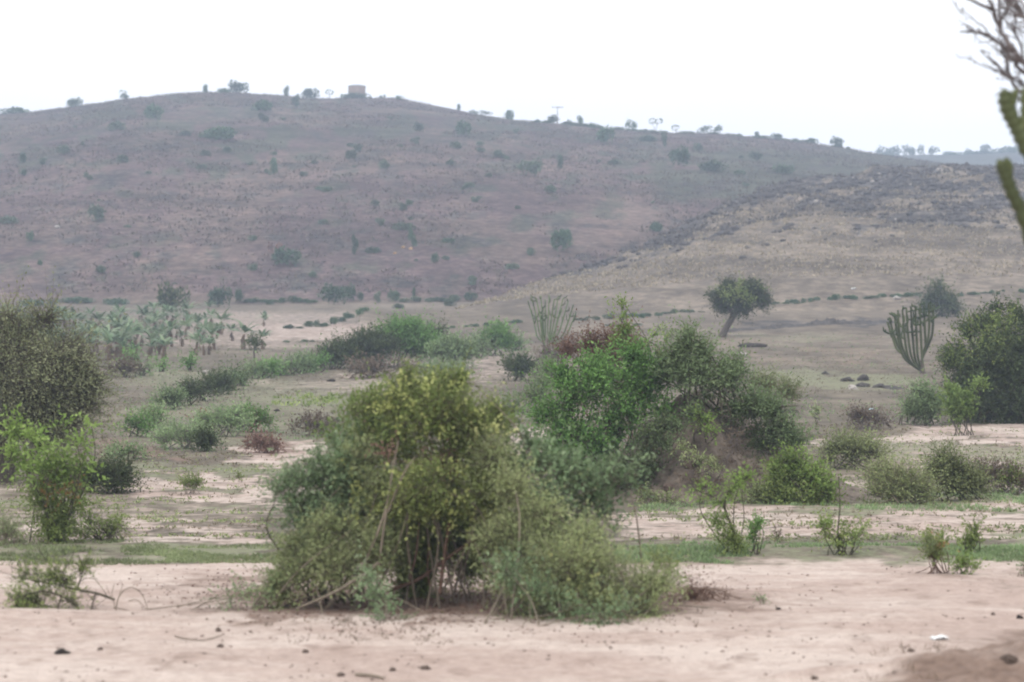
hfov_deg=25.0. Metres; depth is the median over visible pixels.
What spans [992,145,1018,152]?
ridge tree
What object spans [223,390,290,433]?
bush
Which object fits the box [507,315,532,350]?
bush
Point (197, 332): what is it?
banana plant
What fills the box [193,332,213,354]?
banana plant
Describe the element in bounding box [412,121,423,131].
hill bush
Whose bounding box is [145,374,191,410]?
hedge shrub
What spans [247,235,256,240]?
scrub bush
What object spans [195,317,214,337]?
banana plant
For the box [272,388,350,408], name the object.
weeds
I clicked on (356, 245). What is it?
hill bush
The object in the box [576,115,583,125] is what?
ridge bush
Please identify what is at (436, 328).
bush
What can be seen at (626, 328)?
thin sprig
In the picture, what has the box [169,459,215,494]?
shrub tuft
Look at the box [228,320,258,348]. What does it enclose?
banana plant
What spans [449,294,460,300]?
hedge shrub
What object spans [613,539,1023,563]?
grass
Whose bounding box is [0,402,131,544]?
sapling
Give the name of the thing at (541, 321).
candelabra tree
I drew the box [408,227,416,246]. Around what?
hill bush
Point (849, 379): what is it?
rock
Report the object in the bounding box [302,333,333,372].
hedge shrub
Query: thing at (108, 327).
banana plant
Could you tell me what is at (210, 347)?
banana plant
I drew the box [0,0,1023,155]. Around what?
sky
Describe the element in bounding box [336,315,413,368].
bush
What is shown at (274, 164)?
hill bush
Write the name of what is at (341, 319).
hedge shrub
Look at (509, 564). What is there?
creeping plant
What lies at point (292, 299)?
hedge shrub
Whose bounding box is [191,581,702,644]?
dry grass
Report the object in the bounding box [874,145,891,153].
ridge tree
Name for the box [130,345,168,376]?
weeds
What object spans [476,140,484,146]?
scrub bush
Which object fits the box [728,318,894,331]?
stone bank
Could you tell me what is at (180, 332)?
banana plant
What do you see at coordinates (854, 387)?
rock
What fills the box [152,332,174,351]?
banana plant
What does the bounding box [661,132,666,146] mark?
hill bush
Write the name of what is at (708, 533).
dry grass
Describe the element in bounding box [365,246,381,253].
hill bush
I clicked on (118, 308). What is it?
banana plant
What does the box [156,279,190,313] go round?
field bush
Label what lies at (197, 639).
fallen twig
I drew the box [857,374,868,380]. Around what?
rock
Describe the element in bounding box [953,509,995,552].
sapling
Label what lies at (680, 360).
shrub
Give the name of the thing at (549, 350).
bare bush
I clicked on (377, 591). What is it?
plant
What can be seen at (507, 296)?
dry grass
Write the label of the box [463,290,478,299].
field bush
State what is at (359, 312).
hedge shrub
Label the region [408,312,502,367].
bush
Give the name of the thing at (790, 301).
hedge shrub
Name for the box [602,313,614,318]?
hedge shrub
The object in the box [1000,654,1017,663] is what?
clod
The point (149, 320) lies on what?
banana plant
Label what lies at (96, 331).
banana plant
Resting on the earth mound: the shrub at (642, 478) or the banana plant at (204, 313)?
the shrub at (642, 478)
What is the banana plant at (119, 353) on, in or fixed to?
on the ground at (870, 601)
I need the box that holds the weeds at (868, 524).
[627,426,1023,540]
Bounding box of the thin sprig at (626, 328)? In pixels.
[604,291,667,441]
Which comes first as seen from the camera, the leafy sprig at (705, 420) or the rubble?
the leafy sprig at (705, 420)
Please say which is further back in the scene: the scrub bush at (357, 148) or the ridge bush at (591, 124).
the ridge bush at (591, 124)
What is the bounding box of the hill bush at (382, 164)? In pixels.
[378,159,389,169]
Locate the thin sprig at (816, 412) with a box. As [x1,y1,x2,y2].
[807,398,824,423]
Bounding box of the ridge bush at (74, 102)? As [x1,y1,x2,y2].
[66,97,83,106]
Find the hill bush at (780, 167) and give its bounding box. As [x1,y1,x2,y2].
[772,162,794,173]
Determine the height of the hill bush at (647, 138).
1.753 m
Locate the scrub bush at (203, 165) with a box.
[196,164,207,168]
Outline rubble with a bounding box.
[540,162,1023,281]
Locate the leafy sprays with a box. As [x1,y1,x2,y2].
[624,320,694,443]
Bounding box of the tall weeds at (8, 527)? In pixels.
[0,499,53,545]
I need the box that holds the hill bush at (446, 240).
[441,237,454,242]
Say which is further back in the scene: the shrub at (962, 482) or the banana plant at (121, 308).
the banana plant at (121, 308)
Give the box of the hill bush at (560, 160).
[557,153,563,168]
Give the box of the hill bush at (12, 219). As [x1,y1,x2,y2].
[0,216,18,223]
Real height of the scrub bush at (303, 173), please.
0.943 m
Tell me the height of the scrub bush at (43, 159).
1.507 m
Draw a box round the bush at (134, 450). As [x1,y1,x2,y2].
[101,426,164,461]
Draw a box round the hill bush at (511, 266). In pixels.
[504,263,519,268]
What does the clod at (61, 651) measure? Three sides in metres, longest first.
0.127 x 0.100 x 0.045 m
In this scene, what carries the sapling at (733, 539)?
on the ground at (870, 601)
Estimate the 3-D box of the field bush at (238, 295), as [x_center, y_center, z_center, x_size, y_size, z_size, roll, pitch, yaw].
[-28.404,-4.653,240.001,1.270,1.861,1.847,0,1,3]
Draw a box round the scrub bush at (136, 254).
[132,250,141,256]
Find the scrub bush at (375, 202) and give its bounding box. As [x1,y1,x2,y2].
[370,199,379,205]
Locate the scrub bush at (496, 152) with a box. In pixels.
[492,150,500,157]
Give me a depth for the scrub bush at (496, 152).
372.23 m
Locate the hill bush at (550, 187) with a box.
[544,185,556,191]
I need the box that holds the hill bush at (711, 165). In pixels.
[699,159,728,171]
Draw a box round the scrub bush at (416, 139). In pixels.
[410,137,420,143]
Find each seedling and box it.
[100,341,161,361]
[146,347,182,371]
[165,336,204,370]
[770,525,789,541]
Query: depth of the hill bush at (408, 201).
300.17 m
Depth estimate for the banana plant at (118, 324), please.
142.40 m
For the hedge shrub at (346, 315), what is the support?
on the ground at (870, 601)
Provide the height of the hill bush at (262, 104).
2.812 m
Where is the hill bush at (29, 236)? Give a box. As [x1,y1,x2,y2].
[26,230,33,240]
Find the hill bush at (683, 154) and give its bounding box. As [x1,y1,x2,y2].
[669,145,689,165]
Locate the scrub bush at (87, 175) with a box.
[83,172,93,179]
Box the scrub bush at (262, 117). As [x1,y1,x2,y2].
[258,112,268,121]
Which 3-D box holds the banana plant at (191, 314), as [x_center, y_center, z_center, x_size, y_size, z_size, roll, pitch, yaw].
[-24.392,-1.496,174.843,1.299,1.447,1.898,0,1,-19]
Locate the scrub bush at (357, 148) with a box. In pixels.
[351,143,362,151]
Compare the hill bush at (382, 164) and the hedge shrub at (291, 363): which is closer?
the hedge shrub at (291, 363)
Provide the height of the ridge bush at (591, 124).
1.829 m
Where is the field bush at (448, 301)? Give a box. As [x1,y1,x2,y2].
[444,298,456,305]
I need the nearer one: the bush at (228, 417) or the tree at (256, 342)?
the bush at (228, 417)
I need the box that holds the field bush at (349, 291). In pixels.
[342,282,355,299]
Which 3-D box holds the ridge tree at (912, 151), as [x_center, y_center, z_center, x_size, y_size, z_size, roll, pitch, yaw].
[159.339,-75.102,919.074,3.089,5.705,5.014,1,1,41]
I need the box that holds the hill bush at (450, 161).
[446,159,456,165]
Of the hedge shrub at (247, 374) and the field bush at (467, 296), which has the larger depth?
the field bush at (467, 296)
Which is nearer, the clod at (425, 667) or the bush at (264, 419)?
the clod at (425, 667)
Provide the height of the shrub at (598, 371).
3.231 m
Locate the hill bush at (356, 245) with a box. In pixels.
[351,234,358,253]
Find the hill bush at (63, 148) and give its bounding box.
[57,144,70,154]
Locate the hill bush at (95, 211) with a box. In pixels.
[87,203,105,221]
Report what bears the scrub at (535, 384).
on the ground at (870, 601)
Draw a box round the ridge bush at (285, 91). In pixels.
[283,85,289,96]
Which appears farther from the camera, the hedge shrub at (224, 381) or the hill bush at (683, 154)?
the hill bush at (683, 154)
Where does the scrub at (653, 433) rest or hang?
on the earth mound
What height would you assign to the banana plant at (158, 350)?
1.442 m
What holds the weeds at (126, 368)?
on the ground at (870, 601)
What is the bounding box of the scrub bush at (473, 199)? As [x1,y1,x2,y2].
[470,196,481,201]
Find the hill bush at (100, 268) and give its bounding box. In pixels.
[96,264,105,272]
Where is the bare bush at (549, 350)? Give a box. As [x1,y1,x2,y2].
[529,318,586,373]
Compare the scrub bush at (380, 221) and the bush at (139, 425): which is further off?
the scrub bush at (380, 221)
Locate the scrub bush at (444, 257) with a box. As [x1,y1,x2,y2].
[441,255,449,259]
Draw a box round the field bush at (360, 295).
[357,291,363,300]
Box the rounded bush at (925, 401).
[880,367,960,426]
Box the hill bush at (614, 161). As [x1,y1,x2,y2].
[608,159,620,164]
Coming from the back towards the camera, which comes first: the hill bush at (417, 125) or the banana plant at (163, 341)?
the hill bush at (417, 125)
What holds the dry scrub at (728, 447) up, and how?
on the earth mound
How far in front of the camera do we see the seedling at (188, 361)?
106.78 m
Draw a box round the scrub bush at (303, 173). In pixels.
[299,171,307,175]
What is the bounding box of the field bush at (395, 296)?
[387,289,400,301]
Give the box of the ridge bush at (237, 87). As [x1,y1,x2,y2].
[227,79,249,92]
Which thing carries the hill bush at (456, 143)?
on the ground at (870, 601)
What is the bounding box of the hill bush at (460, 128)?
[455,119,471,136]
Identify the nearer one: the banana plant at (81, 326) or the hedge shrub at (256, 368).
the hedge shrub at (256, 368)
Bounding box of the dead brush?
[216,422,292,454]
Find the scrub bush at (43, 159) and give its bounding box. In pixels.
[38,157,46,164]
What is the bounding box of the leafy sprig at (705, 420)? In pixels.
[684,399,725,447]
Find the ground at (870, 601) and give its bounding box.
[0,93,1023,681]
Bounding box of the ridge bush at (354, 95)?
[346,92,371,98]
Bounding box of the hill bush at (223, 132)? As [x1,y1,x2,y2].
[198,125,237,139]
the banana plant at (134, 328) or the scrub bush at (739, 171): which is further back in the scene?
the scrub bush at (739, 171)
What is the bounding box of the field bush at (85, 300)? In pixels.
[58,296,95,303]
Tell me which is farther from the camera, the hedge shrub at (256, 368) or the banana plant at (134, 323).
the banana plant at (134, 323)
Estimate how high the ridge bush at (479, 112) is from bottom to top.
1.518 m
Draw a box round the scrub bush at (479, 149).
[476,147,485,151]
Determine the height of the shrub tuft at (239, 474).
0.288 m
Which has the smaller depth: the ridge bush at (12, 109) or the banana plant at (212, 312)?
the banana plant at (212, 312)
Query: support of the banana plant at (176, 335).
on the ground at (870, 601)
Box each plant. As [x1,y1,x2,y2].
[57,312,80,332]
[61,307,85,328]
[71,320,103,343]
[80,305,101,322]
[81,318,96,324]
[82,334,102,355]
[86,311,105,330]
[86,324,107,351]
[91,327,122,360]
[96,319,121,351]
[97,327,132,358]
[100,317,129,344]
[102,310,124,329]
[104,310,122,329]
[104,313,126,325]
[107,305,128,317]
[108,313,130,329]
[111,303,133,317]
[112,322,149,351]
[112,337,130,358]
[113,331,133,357]
[114,317,142,342]
[114,324,139,353]
[122,322,146,350]
[125,341,147,359]
[127,304,155,325]
[133,324,154,345]
[137,308,156,326]
[140,310,166,327]
[140,330,166,355]
[141,337,159,356]
[142,313,159,336]
[143,300,162,315]
[144,321,159,343]
[150,338,169,354]
[151,321,172,346]
[151,334,178,357]
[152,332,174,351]
[157,318,181,346]
[158,303,175,319]
[165,306,180,321]
[168,311,182,324]
[172,322,187,339]
[175,299,200,321]
[177,306,191,319]
[177,328,189,346]
[178,313,197,339]
[181,312,197,328]
[183,327,209,354]
[184,312,206,333]
[191,327,206,340]
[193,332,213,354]
[194,321,227,348]
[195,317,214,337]
[199,337,216,353]
[200,311,216,329]
[201,332,217,350]
[202,300,214,314]
[206,308,219,324]
[209,307,236,334]
[212,320,224,338]
[222,323,239,340]
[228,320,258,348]
[250,329,271,348]
[255,311,269,325]
[337,539,435,624]
[479,540,649,627]
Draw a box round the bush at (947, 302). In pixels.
[901,272,969,316]
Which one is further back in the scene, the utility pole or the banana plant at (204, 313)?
the utility pole
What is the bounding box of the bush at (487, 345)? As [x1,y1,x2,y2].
[469,332,501,358]
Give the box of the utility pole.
[552,106,562,123]
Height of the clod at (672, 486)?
0.130 m
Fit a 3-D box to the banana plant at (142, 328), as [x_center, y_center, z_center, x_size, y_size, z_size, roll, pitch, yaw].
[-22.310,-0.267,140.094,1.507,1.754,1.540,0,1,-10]
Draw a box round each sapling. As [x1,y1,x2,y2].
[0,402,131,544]
[676,459,777,559]
[739,508,780,554]
[806,476,870,555]
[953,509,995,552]
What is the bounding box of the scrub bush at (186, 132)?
[178,130,191,135]
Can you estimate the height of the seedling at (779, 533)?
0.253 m
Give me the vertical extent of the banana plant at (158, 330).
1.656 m
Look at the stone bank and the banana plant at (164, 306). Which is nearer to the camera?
the stone bank
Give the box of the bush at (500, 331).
[460,306,535,355]
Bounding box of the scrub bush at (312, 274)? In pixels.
[308,270,317,277]
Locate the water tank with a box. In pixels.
[348,84,365,95]
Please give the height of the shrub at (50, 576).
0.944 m
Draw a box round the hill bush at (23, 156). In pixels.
[17,152,27,163]
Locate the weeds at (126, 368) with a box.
[98,349,150,377]
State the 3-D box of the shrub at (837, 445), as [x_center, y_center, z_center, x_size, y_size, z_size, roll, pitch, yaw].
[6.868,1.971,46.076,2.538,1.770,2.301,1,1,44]
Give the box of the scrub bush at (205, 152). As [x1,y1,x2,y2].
[199,150,211,155]
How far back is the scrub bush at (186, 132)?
377.57 m
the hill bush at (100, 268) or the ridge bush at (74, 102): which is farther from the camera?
the ridge bush at (74, 102)
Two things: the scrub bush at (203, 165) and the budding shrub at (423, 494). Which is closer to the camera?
the budding shrub at (423, 494)
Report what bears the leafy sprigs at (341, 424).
on the ground at (870, 601)
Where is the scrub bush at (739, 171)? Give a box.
[733,169,745,174]
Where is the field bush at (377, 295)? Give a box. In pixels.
[373,290,380,301]
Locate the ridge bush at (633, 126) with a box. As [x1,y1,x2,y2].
[624,119,637,129]
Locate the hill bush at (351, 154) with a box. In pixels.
[344,150,357,159]
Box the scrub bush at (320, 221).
[318,219,328,224]
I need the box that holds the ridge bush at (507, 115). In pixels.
[504,110,514,119]
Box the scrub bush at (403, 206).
[398,203,407,210]
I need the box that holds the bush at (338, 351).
[304,320,371,368]
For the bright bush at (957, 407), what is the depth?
61.21 m
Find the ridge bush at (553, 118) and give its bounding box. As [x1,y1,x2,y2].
[547,114,559,122]
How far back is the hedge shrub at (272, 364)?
98.79 m
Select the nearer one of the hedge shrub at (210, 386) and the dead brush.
the dead brush
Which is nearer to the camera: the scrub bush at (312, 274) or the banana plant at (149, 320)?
the banana plant at (149, 320)
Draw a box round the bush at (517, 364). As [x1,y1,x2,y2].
[492,344,547,381]
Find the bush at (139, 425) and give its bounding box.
[112,400,167,436]
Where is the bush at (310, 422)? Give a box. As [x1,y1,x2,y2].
[279,394,342,436]
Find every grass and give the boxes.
[0,331,1011,465]
[0,440,1023,540]
[0,536,156,565]
[120,542,287,563]
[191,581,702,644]
[436,165,1023,309]
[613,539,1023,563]
[637,488,1023,511]
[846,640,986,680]
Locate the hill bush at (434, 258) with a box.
[430,252,439,262]
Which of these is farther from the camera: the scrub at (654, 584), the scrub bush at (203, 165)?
the scrub bush at (203, 165)
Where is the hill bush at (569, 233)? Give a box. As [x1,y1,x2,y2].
[563,228,572,247]
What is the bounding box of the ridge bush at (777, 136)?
[770,133,782,139]
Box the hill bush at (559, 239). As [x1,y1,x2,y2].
[549,228,570,250]
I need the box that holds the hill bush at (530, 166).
[520,156,543,175]
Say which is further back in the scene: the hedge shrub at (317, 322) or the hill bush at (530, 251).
the hill bush at (530, 251)
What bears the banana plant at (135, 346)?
on the ground at (870, 601)
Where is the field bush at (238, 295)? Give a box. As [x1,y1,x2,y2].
[233,288,244,302]
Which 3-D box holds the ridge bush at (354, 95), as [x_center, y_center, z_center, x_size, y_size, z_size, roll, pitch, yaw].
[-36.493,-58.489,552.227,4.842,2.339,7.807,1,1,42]
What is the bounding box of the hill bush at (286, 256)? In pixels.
[271,245,301,266]
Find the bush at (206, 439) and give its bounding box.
[179,420,233,451]
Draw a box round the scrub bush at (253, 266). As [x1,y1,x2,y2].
[247,263,257,270]
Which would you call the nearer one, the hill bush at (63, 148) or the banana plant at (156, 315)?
the banana plant at (156, 315)
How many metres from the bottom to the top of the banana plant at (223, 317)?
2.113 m
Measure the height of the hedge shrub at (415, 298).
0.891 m
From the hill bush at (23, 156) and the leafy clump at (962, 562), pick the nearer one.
the leafy clump at (962, 562)
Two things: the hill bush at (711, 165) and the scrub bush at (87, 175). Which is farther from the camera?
the hill bush at (711, 165)
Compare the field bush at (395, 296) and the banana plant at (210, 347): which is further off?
the field bush at (395, 296)
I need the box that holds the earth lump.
[737,342,767,346]
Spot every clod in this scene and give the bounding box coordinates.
[54,648,70,654]
[337,672,344,676]
[420,665,430,669]
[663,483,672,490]
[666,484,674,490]
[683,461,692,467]
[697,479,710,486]
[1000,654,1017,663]
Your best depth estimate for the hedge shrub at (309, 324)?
179.02 m
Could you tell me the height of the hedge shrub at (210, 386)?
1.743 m
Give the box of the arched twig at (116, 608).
[106,581,147,609]
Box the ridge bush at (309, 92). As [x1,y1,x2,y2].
[300,87,319,98]
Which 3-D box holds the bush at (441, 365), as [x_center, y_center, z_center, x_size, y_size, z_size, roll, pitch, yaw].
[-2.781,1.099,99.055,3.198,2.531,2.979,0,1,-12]
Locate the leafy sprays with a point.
(651, 335)
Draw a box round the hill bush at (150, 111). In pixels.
[144,102,164,119]
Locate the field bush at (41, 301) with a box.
[18,298,57,305]
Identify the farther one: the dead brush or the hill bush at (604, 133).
the hill bush at (604, 133)
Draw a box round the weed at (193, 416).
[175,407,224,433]
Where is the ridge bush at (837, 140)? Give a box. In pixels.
[830,136,844,146]
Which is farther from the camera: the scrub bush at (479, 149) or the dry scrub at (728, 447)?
the scrub bush at (479, 149)
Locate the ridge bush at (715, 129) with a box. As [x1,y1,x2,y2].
[696,124,723,133]
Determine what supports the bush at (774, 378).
on the ground at (870, 601)
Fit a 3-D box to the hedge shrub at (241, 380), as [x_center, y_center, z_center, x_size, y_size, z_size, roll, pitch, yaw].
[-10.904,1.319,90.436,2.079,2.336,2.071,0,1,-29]
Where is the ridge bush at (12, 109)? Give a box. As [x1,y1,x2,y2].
[0,106,29,113]
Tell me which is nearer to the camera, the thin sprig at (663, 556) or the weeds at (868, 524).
the thin sprig at (663, 556)
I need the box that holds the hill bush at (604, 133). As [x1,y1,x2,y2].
[595,125,614,144]
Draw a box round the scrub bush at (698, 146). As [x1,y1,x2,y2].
[693,143,702,150]
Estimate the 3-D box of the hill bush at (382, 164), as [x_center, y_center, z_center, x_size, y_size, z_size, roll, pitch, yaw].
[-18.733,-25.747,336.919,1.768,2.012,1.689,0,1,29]
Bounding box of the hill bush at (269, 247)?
[267,240,283,253]
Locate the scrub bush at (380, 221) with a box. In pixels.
[375,218,385,225]
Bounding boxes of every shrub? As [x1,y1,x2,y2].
[0,532,114,609]
[41,481,154,542]
[73,434,150,494]
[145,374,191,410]
[161,367,226,405]
[170,367,232,401]
[198,352,252,395]
[207,355,263,390]
[221,354,264,386]
[228,404,409,604]
[230,354,281,378]
[243,348,297,377]
[244,297,259,302]
[255,351,299,375]
[276,341,641,608]
[276,345,322,375]
[279,297,289,302]
[284,344,321,374]
[285,324,294,328]
[288,295,297,302]
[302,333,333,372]
[303,321,313,326]
[313,320,319,326]
[329,316,338,324]
[336,316,345,321]
[343,311,349,318]
[355,309,363,315]
[410,296,422,301]
[424,297,446,301]
[446,388,664,602]
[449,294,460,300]
[500,326,687,492]
[511,319,522,322]
[571,439,682,496]
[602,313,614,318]
[630,296,822,467]
[660,311,676,313]
[745,434,851,505]
[785,299,799,302]
[806,403,924,471]
[830,294,840,299]
[840,425,967,504]
[902,422,1013,501]
[944,429,1023,495]
[1006,549,1023,576]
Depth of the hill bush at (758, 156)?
407.16 m
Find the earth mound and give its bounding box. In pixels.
[553,387,881,503]
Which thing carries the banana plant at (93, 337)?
on the ground at (870, 601)
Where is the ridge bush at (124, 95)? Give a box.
[119,92,128,98]
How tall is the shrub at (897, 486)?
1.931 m
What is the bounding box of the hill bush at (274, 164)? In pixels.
[268,157,277,174]
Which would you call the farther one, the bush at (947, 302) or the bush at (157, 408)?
the bush at (947, 302)
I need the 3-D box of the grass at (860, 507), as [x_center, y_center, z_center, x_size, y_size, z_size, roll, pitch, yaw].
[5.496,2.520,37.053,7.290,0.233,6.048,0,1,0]
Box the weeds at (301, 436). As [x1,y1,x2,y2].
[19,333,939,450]
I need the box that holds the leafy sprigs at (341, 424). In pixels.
[298,357,537,596]
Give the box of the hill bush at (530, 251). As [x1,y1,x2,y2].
[527,247,535,255]
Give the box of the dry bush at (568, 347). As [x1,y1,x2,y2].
[536,304,663,452]
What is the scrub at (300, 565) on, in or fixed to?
on the ground at (870, 601)
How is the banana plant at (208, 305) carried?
on the ground at (870, 601)
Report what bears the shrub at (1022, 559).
on the ground at (870, 601)
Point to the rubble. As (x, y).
(850, 181)
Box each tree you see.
[0,264,170,482]
[240,329,266,358]
[528,294,575,352]
[648,118,662,130]
[702,270,778,336]
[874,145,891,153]
[878,152,894,155]
[883,301,939,372]
[889,144,909,155]
[908,145,915,154]
[916,145,939,154]
[943,151,964,154]
[952,0,1023,101]
[957,150,995,154]
[980,144,991,153]
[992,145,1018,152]
[995,87,1023,240]
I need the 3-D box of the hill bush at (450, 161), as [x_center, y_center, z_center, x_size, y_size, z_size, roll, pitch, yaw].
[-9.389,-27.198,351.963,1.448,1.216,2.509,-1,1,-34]
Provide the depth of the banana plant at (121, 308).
182.14 m
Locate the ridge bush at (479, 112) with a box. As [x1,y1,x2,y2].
[468,110,490,114]
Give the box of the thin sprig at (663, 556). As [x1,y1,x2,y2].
[640,531,691,604]
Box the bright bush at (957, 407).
[934,371,993,435]
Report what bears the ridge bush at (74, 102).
on the ground at (870, 601)
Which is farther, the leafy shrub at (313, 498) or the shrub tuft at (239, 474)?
the shrub tuft at (239, 474)
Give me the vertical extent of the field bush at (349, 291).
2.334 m
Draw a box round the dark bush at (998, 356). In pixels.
[918,286,1023,424]
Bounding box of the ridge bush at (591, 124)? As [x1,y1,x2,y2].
[588,122,599,127]
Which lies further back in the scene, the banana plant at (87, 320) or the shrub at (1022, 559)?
the banana plant at (87, 320)
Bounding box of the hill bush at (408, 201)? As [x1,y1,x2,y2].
[406,199,412,205]
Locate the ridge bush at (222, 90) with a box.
[217,88,229,92]
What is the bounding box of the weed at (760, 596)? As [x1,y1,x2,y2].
[753,592,770,603]
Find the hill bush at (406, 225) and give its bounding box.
[391,222,415,229]
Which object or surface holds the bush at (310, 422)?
on the ground at (870, 601)
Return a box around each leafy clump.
[899,521,962,573]
[945,540,989,574]
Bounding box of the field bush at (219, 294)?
[206,285,233,306]
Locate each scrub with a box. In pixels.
[0,91,1023,293]
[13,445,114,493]
[141,568,310,611]
[237,419,445,612]
[429,396,712,623]
[486,343,579,452]
[561,121,574,124]
[611,400,688,486]
[631,480,803,504]
[648,392,722,468]
[661,427,766,494]
[670,436,726,484]
[839,386,926,430]
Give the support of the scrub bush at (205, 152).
on the ground at (870, 601)
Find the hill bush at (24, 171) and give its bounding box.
[18,168,26,174]
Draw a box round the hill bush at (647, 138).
[639,135,659,141]
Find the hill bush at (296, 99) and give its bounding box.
[291,93,299,106]
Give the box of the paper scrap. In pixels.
[930,634,949,639]
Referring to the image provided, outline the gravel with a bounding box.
[0,568,1021,681]
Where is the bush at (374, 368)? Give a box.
[332,349,433,378]
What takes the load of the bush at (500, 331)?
on the ground at (870, 601)
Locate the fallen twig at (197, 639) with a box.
[174,634,223,640]
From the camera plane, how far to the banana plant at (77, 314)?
166.67 m
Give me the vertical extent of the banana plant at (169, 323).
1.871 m
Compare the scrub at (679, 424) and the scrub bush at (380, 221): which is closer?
the scrub at (679, 424)
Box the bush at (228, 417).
[189,385,258,436]
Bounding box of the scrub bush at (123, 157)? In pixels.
[116,154,128,162]
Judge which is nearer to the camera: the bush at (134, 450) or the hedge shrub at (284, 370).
the bush at (134, 450)
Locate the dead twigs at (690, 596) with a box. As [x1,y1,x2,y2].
[658,557,739,605]
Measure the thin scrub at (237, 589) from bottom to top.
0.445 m
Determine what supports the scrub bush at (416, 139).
on the ground at (870, 601)
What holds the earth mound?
on the ground at (870, 601)
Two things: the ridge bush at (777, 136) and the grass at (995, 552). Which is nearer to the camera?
the grass at (995, 552)
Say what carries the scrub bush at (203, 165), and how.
on the ground at (870, 601)
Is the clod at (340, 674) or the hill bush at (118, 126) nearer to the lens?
the clod at (340, 674)
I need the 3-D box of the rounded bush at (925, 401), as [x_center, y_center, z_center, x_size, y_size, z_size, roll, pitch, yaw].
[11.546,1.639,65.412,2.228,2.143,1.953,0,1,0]
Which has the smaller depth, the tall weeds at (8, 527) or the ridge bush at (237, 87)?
the tall weeds at (8, 527)
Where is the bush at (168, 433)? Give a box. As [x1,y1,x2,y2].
[142,402,223,450]
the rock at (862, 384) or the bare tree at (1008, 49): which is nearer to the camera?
the bare tree at (1008, 49)
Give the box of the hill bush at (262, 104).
[251,99,274,110]
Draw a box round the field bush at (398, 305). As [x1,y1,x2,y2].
[391,303,404,308]
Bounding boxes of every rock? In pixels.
[710,210,718,214]
[840,377,854,381]
[848,384,857,389]
[856,382,869,386]
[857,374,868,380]
[872,383,883,387]
[883,385,903,389]
[971,167,979,171]
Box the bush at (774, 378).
[736,349,813,421]
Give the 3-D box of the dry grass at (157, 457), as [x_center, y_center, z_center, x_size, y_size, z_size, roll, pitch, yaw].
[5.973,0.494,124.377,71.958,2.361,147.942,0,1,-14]
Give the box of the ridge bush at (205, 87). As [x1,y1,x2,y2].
[203,83,207,92]
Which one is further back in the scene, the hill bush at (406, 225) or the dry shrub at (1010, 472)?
the hill bush at (406, 225)
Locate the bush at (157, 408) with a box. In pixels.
[125,388,178,426]
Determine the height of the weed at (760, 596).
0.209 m
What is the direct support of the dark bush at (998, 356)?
on the ground at (870, 601)
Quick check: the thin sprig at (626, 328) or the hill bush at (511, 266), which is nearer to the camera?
the thin sprig at (626, 328)
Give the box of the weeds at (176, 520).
[0,450,316,539]
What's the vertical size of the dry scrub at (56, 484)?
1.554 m
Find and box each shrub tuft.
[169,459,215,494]
[228,469,244,481]
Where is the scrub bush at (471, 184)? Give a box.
[463,182,474,187]
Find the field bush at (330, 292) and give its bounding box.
[317,282,349,304]
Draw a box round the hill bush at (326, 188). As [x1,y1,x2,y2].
[320,186,332,191]
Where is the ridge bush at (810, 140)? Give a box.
[806,138,818,143]
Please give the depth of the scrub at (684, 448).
36.59 m
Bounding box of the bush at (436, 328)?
[381,301,468,363]
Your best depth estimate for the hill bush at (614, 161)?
376.40 m
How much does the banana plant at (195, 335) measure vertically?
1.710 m
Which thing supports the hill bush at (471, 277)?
on the ground at (870, 601)
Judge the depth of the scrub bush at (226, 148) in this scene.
359.98 m
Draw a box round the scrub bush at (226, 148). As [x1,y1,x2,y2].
[222,146,231,151]
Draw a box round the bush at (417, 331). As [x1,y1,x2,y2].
[362,303,447,366]
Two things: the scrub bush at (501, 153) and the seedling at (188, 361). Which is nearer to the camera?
the seedling at (188, 361)
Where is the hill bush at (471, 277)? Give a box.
[467,275,476,280]
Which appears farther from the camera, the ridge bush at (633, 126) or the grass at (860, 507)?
the ridge bush at (633, 126)
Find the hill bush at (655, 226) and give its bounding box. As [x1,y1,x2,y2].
[649,221,662,231]
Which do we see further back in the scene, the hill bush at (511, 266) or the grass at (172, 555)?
the hill bush at (511, 266)
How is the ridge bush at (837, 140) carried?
on the ground at (870, 601)
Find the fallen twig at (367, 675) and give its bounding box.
[355,673,384,678]
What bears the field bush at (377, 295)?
on the ground at (870, 601)
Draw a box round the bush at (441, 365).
[415,343,481,377]
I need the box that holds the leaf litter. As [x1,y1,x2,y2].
[68,560,906,665]
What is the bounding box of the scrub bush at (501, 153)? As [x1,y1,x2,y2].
[498,151,505,157]
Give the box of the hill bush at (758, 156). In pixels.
[748,151,762,160]
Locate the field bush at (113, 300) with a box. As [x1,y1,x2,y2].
[103,298,128,304]
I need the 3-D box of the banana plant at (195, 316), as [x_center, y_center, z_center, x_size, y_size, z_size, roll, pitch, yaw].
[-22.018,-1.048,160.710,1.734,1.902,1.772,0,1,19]
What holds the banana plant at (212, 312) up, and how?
on the ground at (870, 601)
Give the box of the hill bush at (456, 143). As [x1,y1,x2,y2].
[449,141,462,148]
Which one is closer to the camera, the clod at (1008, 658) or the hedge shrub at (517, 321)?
the clod at (1008, 658)
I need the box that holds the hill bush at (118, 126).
[106,120,126,130]

